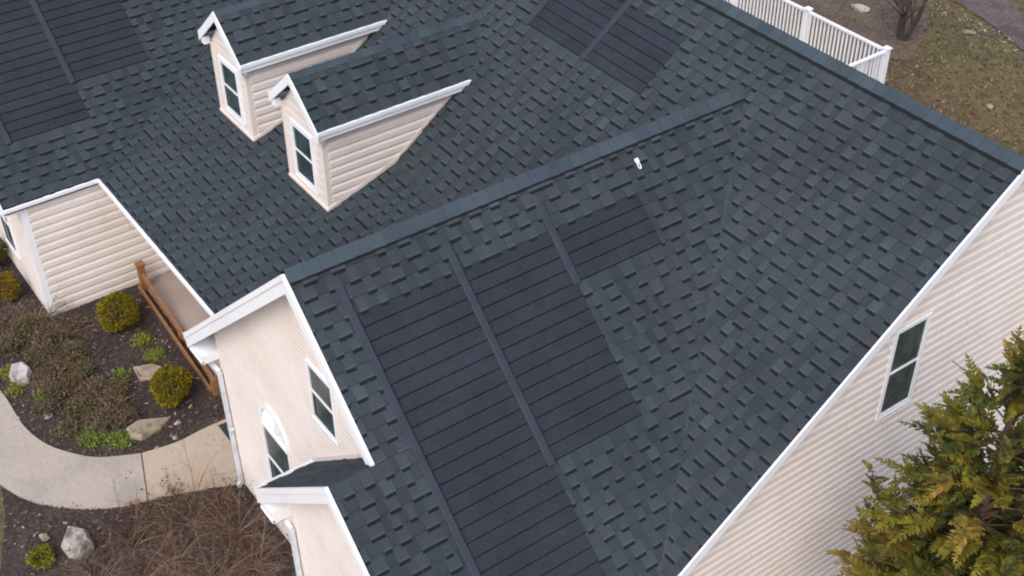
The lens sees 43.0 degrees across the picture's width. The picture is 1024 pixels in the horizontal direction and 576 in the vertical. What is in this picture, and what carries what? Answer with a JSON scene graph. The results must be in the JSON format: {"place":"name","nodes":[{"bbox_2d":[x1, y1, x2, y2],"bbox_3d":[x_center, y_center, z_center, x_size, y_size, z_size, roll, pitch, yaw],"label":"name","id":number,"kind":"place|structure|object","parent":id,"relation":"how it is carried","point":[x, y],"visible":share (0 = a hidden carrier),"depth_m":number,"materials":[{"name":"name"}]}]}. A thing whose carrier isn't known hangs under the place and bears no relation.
{"place":"outdoors","nodes":[
{"label":"outdoors","id":0,"kind":"place"},
{"bbox_2d":[0,0,1023,569],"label":"ground","id":1,"kind":"structure","parent":0,"point":[958,104],"depth_m":35.38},
{"bbox_2d":[0,486,20,561],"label":"lawn grass","id":2,"kind":"structure","parent":1,"relation":"on","point":[2,519],"depth_m":23.04,"materials":[{"name":"green plant"}]},
{"bbox_2d":[0,244,225,456],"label":"mulch bed","id":3,"kind":"object","parent":1,"relation":"on","point":[150,415],"visible":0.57,"depth_m":25.63,"materials":[{"name":"brown soil"}]},
{"bbox_2d":[0,237,8,261],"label":"round shrub","id":4,"kind":"object","parent":3,"relation":"on","point":[5,252],"visible":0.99,"depth_m":27.84,"materials":[{"name":"green plant"}]},
{"bbox_2d":[0,363,10,381],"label":"ground cover","id":5,"kind":"object","parent":3,"relation":"on","point":[4,372],"visible":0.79,"depth_m":25.46,"materials":[{"name":"green plant"}]},
{"bbox_2d":[0,271,21,301],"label":"round shrub","id":6,"kind":"object","parent":3,"relation":"on","point":[16,286],"visible":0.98,"depth_m":26.91,"materials":[{"name":"yellow plant"}]},
{"bbox_2d":[0,332,25,357],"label":"dried perennial","id":7,"kind":"object","parent":3,"relation":"on","point":[11,344],"visible":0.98,"depth_m":25.96,"materials":[{"name":"brown plant"}]},
{"bbox_2d":[0,284,27,342],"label":"withered bush","id":8,"kind":"object","parent":3,"relation":"on","point":[4,322],"visible":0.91,"depth_m":26.51,"materials":[{"name":"brown plant"}]},
{"bbox_2d":[3,382,27,397],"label":"ground cover","id":9,"kind":"object","parent":3,"relation":"on","point":[11,389],"visible":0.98,"depth_m":25.17,"materials":[{"name":"green plant"}]},
{"bbox_2d":[9,362,32,385],"bbox_3d":[-9.613,1.665,25.445,0.444,0.310,0.526,-24,44,-27],"label":"boulder","id":10,"kind":"object","parent":3,"relation":"on","point":[20,372],"visible":0.95,"depth_m":25.33,"materials":[{"name":"white stone"}]},
{"bbox_2d":[10,311,48,340],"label":"dried perennial","id":11,"kind":"object","parent":3,"relation":"on","point":[31,323],"visible":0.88,"depth_m":26.32,"materials":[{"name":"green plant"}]},
{"bbox_2d":[22,340,59,368],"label":"dried perennial","id":12,"kind":"object","parent":3,"relation":"on","point":[40,360],"visible":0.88,"depth_m":25.73,"materials":[{"name":"brown plant"}]},
{"bbox_2d":[6,353,79,407],"bbox_3d":[-9.036,1.640,25.103,1.485,0.829,1.219,-24,44,-27],"label":"withered bush","id":13,"kind":"object","parent":3,"relation":"on","point":[64,363],"visible":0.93,"depth_m":25.11,"materials":[{"name":"brown plant"}]},
{"bbox_2d":[32,384,55,404],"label":"ground cover","id":14,"kind":"object","parent":3,"relation":"on","point":[40,397],"visible":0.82,"depth_m":25.09,"materials":[{"name":"green plant"}]},
{"bbox_2d":[30,397,60,420],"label":"dried perennial","id":15,"kind":"object","parent":3,"relation":"on","point":[44,407],"visible":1,"depth_m":24.82,"materials":[{"name":"brown plant"}]},
{"bbox_2d":[0,285,93,349],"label":"withered bush","id":16,"kind":"object","parent":3,"relation":"on","point":[47,313],"visible":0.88,"depth_m":26.37,"materials":[{"name":"brown plant"}]},
{"bbox_2d":[30,321,71,347],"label":"dried perennial","id":17,"kind":"object","parent":3,"relation":"on","point":[49,329],"visible":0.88,"depth_m":26.14,"materials":[{"name":"brown plant"}]},
{"bbox_2d":[38,356,75,382],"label":"dried perennial","id":18,"kind":"object","parent":3,"relation":"on","point":[52,368],"visible":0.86,"depth_m":25.43,"materials":[{"name":"brown plant"}]},
{"bbox_2d":[39,375,75,402],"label":"dried perennial","id":19,"kind":"object","parent":3,"relation":"on","point":[61,385],"visible":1,"depth_m":25.09,"materials":[{"name":"brown plant"}]},
{"bbox_2d":[17,301,97,373],"bbox_3d":[-8.933,0.908,25.885,1.596,0.808,2.008,9,39,12],"label":"withered bush","id":20,"kind":"object","parent":3,"relation":"on","point":[63,331],"visible":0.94,"depth_m":26.05,"materials":[{"name":"brown plant"}]},
{"bbox_2d":[16,327,104,394],"bbox_3d":[-8.899,1.104,25.523,1.651,1.070,1.782,-24,44,-27],"label":"withered bush","id":21,"kind":"object","parent":3,"relation":"on","point":[40,354],"visible":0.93,"depth_m":25.54,"materials":[{"name":"brown plant"}]},
{"bbox_2d":[53,417,82,440],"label":"perennials","id":22,"kind":"object","parent":3,"relation":"on","point":[64,431],"visible":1,"depth_m":24.50,"materials":[{"name":"brown plant"}]},
{"bbox_2d":[53,338,91,361],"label":"dried perennial","id":23,"kind":"object","parent":3,"relation":"on","point":[82,347],"visible":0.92,"depth_m":25.87,"materials":[{"name":"brown plant"}]},
{"bbox_2d":[66,358,95,383],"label":"dried perennial","id":24,"kind":"object","parent":3,"relation":"on","point":[89,370],"visible":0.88,"depth_m":25.52,"materials":[{"name":"brown plant"}]},
{"bbox_2d":[69,314,92,329],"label":"perennials","id":25,"kind":"object","parent":3,"relation":"on","point":[77,319],"visible":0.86,"depth_m":26.62,"materials":[{"name":"brown plant"}]},
{"bbox_2d":[64,392,99,420],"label":"dried perennial","id":26,"kind":"object","parent":3,"relation":"on","point":[75,408],"visible":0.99,"depth_m":24.84,"materials":[{"name":"brown plant"}]},
{"bbox_2d":[76,427,108,449],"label":"ground cover","id":27,"kind":"object","parent":3,"relation":"on","point":[89,437],"visible":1,"depth_m":24.36,"materials":[{"name":"green plant"}]},
{"bbox_2d":[75,375,110,402],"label":"dried perennial","id":28,"kind":"object","parent":3,"relation":"on","point":[98,385],"visible":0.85,"depth_m":25.19,"materials":[{"name":"brown plant"}]},
{"bbox_2d":[54,354,132,410],"bbox_3d":[-7.981,1.811,24.860,1.593,0.951,1.513,-10,39,-12],"label":"withered bush","id":29,"kind":"object","parent":3,"relation":"on","point":[86,384],"visible":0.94,"depth_m":25.03,"materials":[{"name":"brown plant"}]},
{"bbox_2d":[80,408,114,434],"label":"dried perennial","id":30,"kind":"object","parent":3,"relation":"on","point":[102,421],"visible":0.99,"depth_m":24.60,"materials":[{"name":"brown plant"}]},
{"bbox_2d":[81,380,135,436],"bbox_3d":[-7.749,2.162,24.735,1.157,0.686,1.233,-24,44,-27],"label":"withered bush","id":31,"kind":"object","parent":3,"relation":"on","point":[109,403],"visible":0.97,"depth_m":24.76,"materials":[{"name":"brown plant"}]},
{"bbox_2d":[93,391,129,417],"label":"dried perennial","id":32,"kind":"object","parent":3,"relation":"on","point":[112,402],"visible":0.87,"depth_m":24.88,"materials":[{"name":"brown plant"}]},
{"bbox_2d":[99,375,131,397],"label":"dried perennial","id":33,"kind":"object","parent":3,"relation":"on","point":[123,385],"visible":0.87,"depth_m":25.26,"materials":[{"name":"brown plant"}]},
{"bbox_2d":[95,291,140,332],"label":"round shrub","id":34,"kind":"object","parent":3,"relation":"on","point":[128,300],"visible":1,"depth_m":26.20,"materials":[{"name":"green plant"}]},
{"bbox_2d":[105,428,132,451],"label":"ground cover","id":35,"kind":"object","parent":3,"relation":"on","point":[118,440],"visible":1,"depth_m":24.38,"materials":[{"name":"green plant"}]},
{"bbox_2d":[110,365,130,378],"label":"ground cover","id":36,"kind":"object","parent":3,"relation":"on","point":[121,373],"visible":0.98,"depth_m":25.61,"materials":[{"name":"green plant"}]},
{"bbox_2d":[109,405,141,428],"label":"dried perennial","id":37,"kind":"object","parent":3,"relation":"on","point":[126,421],"visible":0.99,"depth_m":24.72,"materials":[{"name":"brown plant"}]},
{"bbox_2d":[129,331,155,349],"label":"ground cover","id":38,"kind":"object","parent":3,"relation":"on","point":[138,339],"visible":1,"depth_m":26.31,"materials":[{"name":"green plant"}]},
{"bbox_2d":[133,363,161,381],"bbox_3d":[-7.143,1.659,25.750,0.736,0.155,0.441,-6,39,-7],"label":"flat stone","id":39,"kind":"object","parent":3,"relation":"on","point":[145,372],"visible":0.66,"depth_m":25.70,"materials":[{"name":"beige stone"}]},
{"bbox_2d":[126,417,170,440],"bbox_3d":[-6.885,2.625,24.695,0.846,0.187,0.432,-24,44,-27],"label":"flat stone","id":40,"kind":"object","parent":3,"relation":"on","point":[141,430],"visible":1,"depth_m":24.58,"materials":[{"name":"beige stone"}]},
{"bbox_2d":[142,346,167,364],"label":"ground cover","id":41,"kind":"object","parent":3,"relation":"on","point":[155,355],"visible":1,"depth_m":26.01,"materials":[{"name":"green plant"}]},
{"bbox_2d":[149,364,192,408],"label":"round shrub","id":42,"kind":"object","parent":3,"relation":"on","point":[170,370],"visible":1,"depth_m":24.81,"materials":[{"name":"green plant"}]},
{"bbox_2d":[0,391,237,509],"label":"walkway","id":43,"kind":"structure","parent":1,"relation":"on","point":[33,469],"depth_m":23.91,"materials":[{"name":"beige concrete"}]},
{"bbox_2d":[218,422,230,441],"bbox_3d":[-5.019,2.923,24.498,0.460,0.130,1.360,-24,44,-27],"label":"door mat","id":44,"kind":"object","parent":43,"relation":"on","point":[224,427],"depth_m":24.71,"materials":[{"name":"rubber"}]},
{"bbox_2d":[0,256,295,575],"bbox_3d":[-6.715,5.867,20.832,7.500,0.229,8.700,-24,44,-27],"label":"mulch bed","id":45,"kind":"object","parent":1,"relation":"on","point":[16,549],"visible":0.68,"depth_m":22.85,"materials":[{"name":"brown wood"}]},
{"bbox_2d":[25,543,55,568],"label":"shrub","id":46,"kind":"object","parent":45,"relation":"on","point":[48,557],"visible":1,"depth_m":22.20,"materials":[{"name":"green plant"}]},
{"bbox_2d":[39,533,50,541],"bbox_3d":[-8.168,4.349,22.752,0.234,0.113,0.153,30,47,32],"label":"pebble stone","id":47,"kind":"object","parent":45,"relation":"on","point":[44,537],"visible":1,"depth_m":22.70,"materials":[{"name":"beige stone"}]},
{"bbox_2d":[61,526,93,560],"bbox_3d":[-7.548,4.422,22.577,0.563,0.369,0.520,5,39,7],"label":"boulder","id":48,"kind":"object","parent":45,"relation":"on","point":[80,544],"visible":0.94,"depth_m":22.46,"materials":[{"name":"grey stone"}]},
{"bbox_2d":[39,515,148,575],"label":"bare shrub","id":49,"kind":"object","parent":45,"relation":"on","point":[100,573],"visible":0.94,"depth_m":22.01,"materials":[{"name":"brown plant"}]},
{"bbox_2d":[18,519,216,575],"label":"bare shrub","id":50,"kind":"object","parent":45,"relation":"on","point":[154,574],"visible":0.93,"depth_m":21.80,"materials":[{"name":"brown plant"}]},
{"bbox_2d":[39,463,197,575],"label":"bare shrub","id":51,"kind":"object","parent":45,"relation":"on","point":[130,535],"visible":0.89,"depth_m":22.53,"materials":[{"name":"brown plant"}]},
{"bbox_2d":[127,498,149,513],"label":"leafy twig shrub","id":52,"kind":"object","parent":45,"relation":"on","point":[136,505],"visible":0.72,"depth_m":23.30,"materials":[{"name":"brown plant"}]},
{"bbox_2d":[120,493,185,537],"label":"leafy twig shrub","id":53,"kind":"object","parent":45,"relation":"on","point":[155,525],"visible":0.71,"depth_m":23.02,"materials":[{"name":"brown plant"}]},
{"bbox_2d":[94,533,226,575],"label":"bare shrub","id":54,"kind":"object","parent":45,"relation":"on","point":[167,564],"visible":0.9,"depth_m":21.44,"materials":[{"name":"brown plant"}]},
{"bbox_2d":[96,437,251,570],"bbox_3d":[-5.536,3.802,22.511,3.199,1.368,2.713,-24,44,-27],"label":"bare shrub","id":55,"kind":"object","parent":45,"relation":"on","point":[189,520],"visible":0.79,"depth_m":23.01,"materials":[{"name":"brown plant"}]},
{"bbox_2d":[150,468,198,516],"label":"leafy twig shrub","id":56,"kind":"object","parent":45,"relation":"on","point":[172,499],"visible":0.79,"depth_m":23.42,"materials":[{"name":"brown plant"}]},
{"bbox_2d":[104,451,275,575],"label":"bare shrub","id":57,"kind":"object","parent":45,"relation":"on","point":[168,547],"visible":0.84,"depth_m":22.43,"materials":[{"name":"brown plant"}]},
{"bbox_2d":[129,505,286,575],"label":"bare shrub","id":58,"kind":"object","parent":45,"relation":"on","point":[216,558],"visible":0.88,"depth_m":22.10,"materials":[{"name":"brown plant"}]},
{"bbox_2d":[128,449,288,575],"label":"bare shrub","id":59,"kind":"object","parent":45,"relation":"on","point":[219,556],"visible":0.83,"depth_m":21.84,"materials":[{"name":"brown plant"}]},
{"bbox_2d":[181,467,257,535],"bbox_3d":[-5.265,3.628,23.075,1.476,0.965,1.441,-24,44,-27],"label":"bare shrub","id":60,"kind":"object","parent":45,"relation":"on","point":[221,499],"visible":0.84,"depth_m":23.29,"materials":[{"name":"brown plant"}]},
{"bbox_2d":[166,463,288,572],"bbox_3d":[-4.663,3.832,22.453,2.418,1.414,2.146,-24,44,-27],"label":"bare shrub","id":61,"kind":"object","parent":45,"relation":"on","point":[236,532],"visible":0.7,"depth_m":22.69,"materials":[{"name":"brown plant"}]},
{"bbox_2d":[194,551,281,575],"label":"bare shrub","id":62,"kind":"object","parent":45,"relation":"on","point":[255,573],"visible":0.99,"depth_m":21.62,"materials":[{"name":"brown plant"}]},
{"bbox_2d":[198,470,292,575],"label":"bare shrub","id":63,"kind":"object","parent":45,"relation":"on","point":[259,557],"visible":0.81,"depth_m":22.30,"materials":[{"name":"brown plant"}]},
{"bbox_2d":[0,0,1023,575],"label":"house","id":64,"kind":"structure","parent":1,"relation":"on","point":[584,288],"depth_m":18.96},
{"bbox_2d":[0,213,20,259],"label":"window","id":65,"kind":"structure","parent":64,"relation":"in","point":[6,226],"depth_m":27.28,"materials":[{"name":"white plastic"}]},
{"bbox_2d":[134,260,219,395],"bbox_3d":[-6.781,0.818,26.292,0.236,1.150,3.622,-24,44,-27],"label":"timber railing","id":66,"kind":"object","parent":64,"relation":"on","point":[146,285],"visible":1,"depth_m":26.39,"materials":[{"name":"orange wood"}]},
{"bbox_2d":[217,54,245,125],"bbox_3d":[-5.396,-3.807,25.045,0.050,1.180,0.820,-24,44,-27],"label":"window","id":67,"kind":"structure","parent":64,"relation":"in","point":[229,76],"depth_m":25.04,"materials":[{"name":"white plastic"}]},
{"bbox_2d":[259,403,292,478],"bbox_3d":[-3.796,2.796,21.203,0.050,2.270,1.010,-24,44,-27],"label":"window","id":68,"kind":"structure","parent":64,"relation":"in","point":[277,449],"depth_m":20.99,"materials":[{"name":"white plastic"}]},
{"bbox_2d":[289,118,318,194],"bbox_3d":[-3.700,-2.348,23.186,0.050,1.180,0.820,-24,44,-27],"label":"window","id":69,"kind":"structure","parent":64,"relation":"in","point":[302,141],"depth_m":23.18,"materials":[{"name":"white plastic"}]},
{"bbox_2d":[305,358,340,445],"bbox_3d":[-2.646,1.599,18.191,0.050,1.110,0.740,-24,44,-27],"label":"window","id":70,"kind":"structure","parent":64,"relation":"in","point":[322,400],"depth_m":18.20,"materials":[{"name":"grey glass"}]},
{"bbox_2d":[875,312,932,420],"bbox_3d":[5.560,1.125,18.507,0.749,1.687,0.050,-24,44,-27],"label":"window","id":71,"kind":"structure","parent":64,"relation":"in","point":[908,345],"depth_m":18.51,"materials":[{"name":"glass"}]},
{"bbox_2d":[726,0,892,83],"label":"railing","id":72,"kind":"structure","parent":1,"relation":"on","point":[880,64],"depth_m":30.70,"materials":[{"name":"plastic"}]},
{"bbox_2d":[774,0,928,60],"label":"leaf litter bed","id":73,"kind":"object","parent":1,"relation":"on","point":[892,40],"visible":0.69,"depth_m":37.06,"materials":[{"name":"brown plant"}]},
{"bbox_2d":[851,3,869,12],"bbox_3d":[10.057,-8.081,37.515,0.575,0.200,0.361,49,59,44],"label":"boulder","id":74,"kind":"object","parent":73,"relation":"on","point":[859,8],"visible":1,"depth_m":37.40,"materials":[{"name":"white stone"}]},
{"bbox_2d":[881,0,928,42],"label":"bare tree","id":75,"kind":"object","parent":73,"relation":"on","point":[902,22],"visible":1,"depth_m":35.81,"materials":[{"name":"brown plant"}]},
{"bbox_2d":[825,325,1023,575],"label":"evergreen tree","id":76,"kind":"object","parent":1,"relation":"on","point":[967,519],"visible":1,"depth_m":15.55,"materials":[{"name":"green plant"}]},
{"bbox_2d":[953,0,1023,49],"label":"paved path","id":77,"kind":"structure","parent":1,"relation":"on","point":[996,15],"depth_m":37.69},
{"bbox_2d":[748,0,1023,156],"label":"dead grass","id":78,"kind":"structure","parent":0,"point":[944,61],"depth_m":35.73,"materials":[{"name":"brown plant"}]},
{"bbox_2d":[963,29,975,33],"bbox_3d":[12.969,-7.261,36.896,0.395,0.074,0.248,16,41,20],"label":"edging stone","id":79,"kind":"object","parent":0,"point":[967,31],"visible":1,"depth_m":36.86,"materials":[{"name":"beige stone"}]}
]}

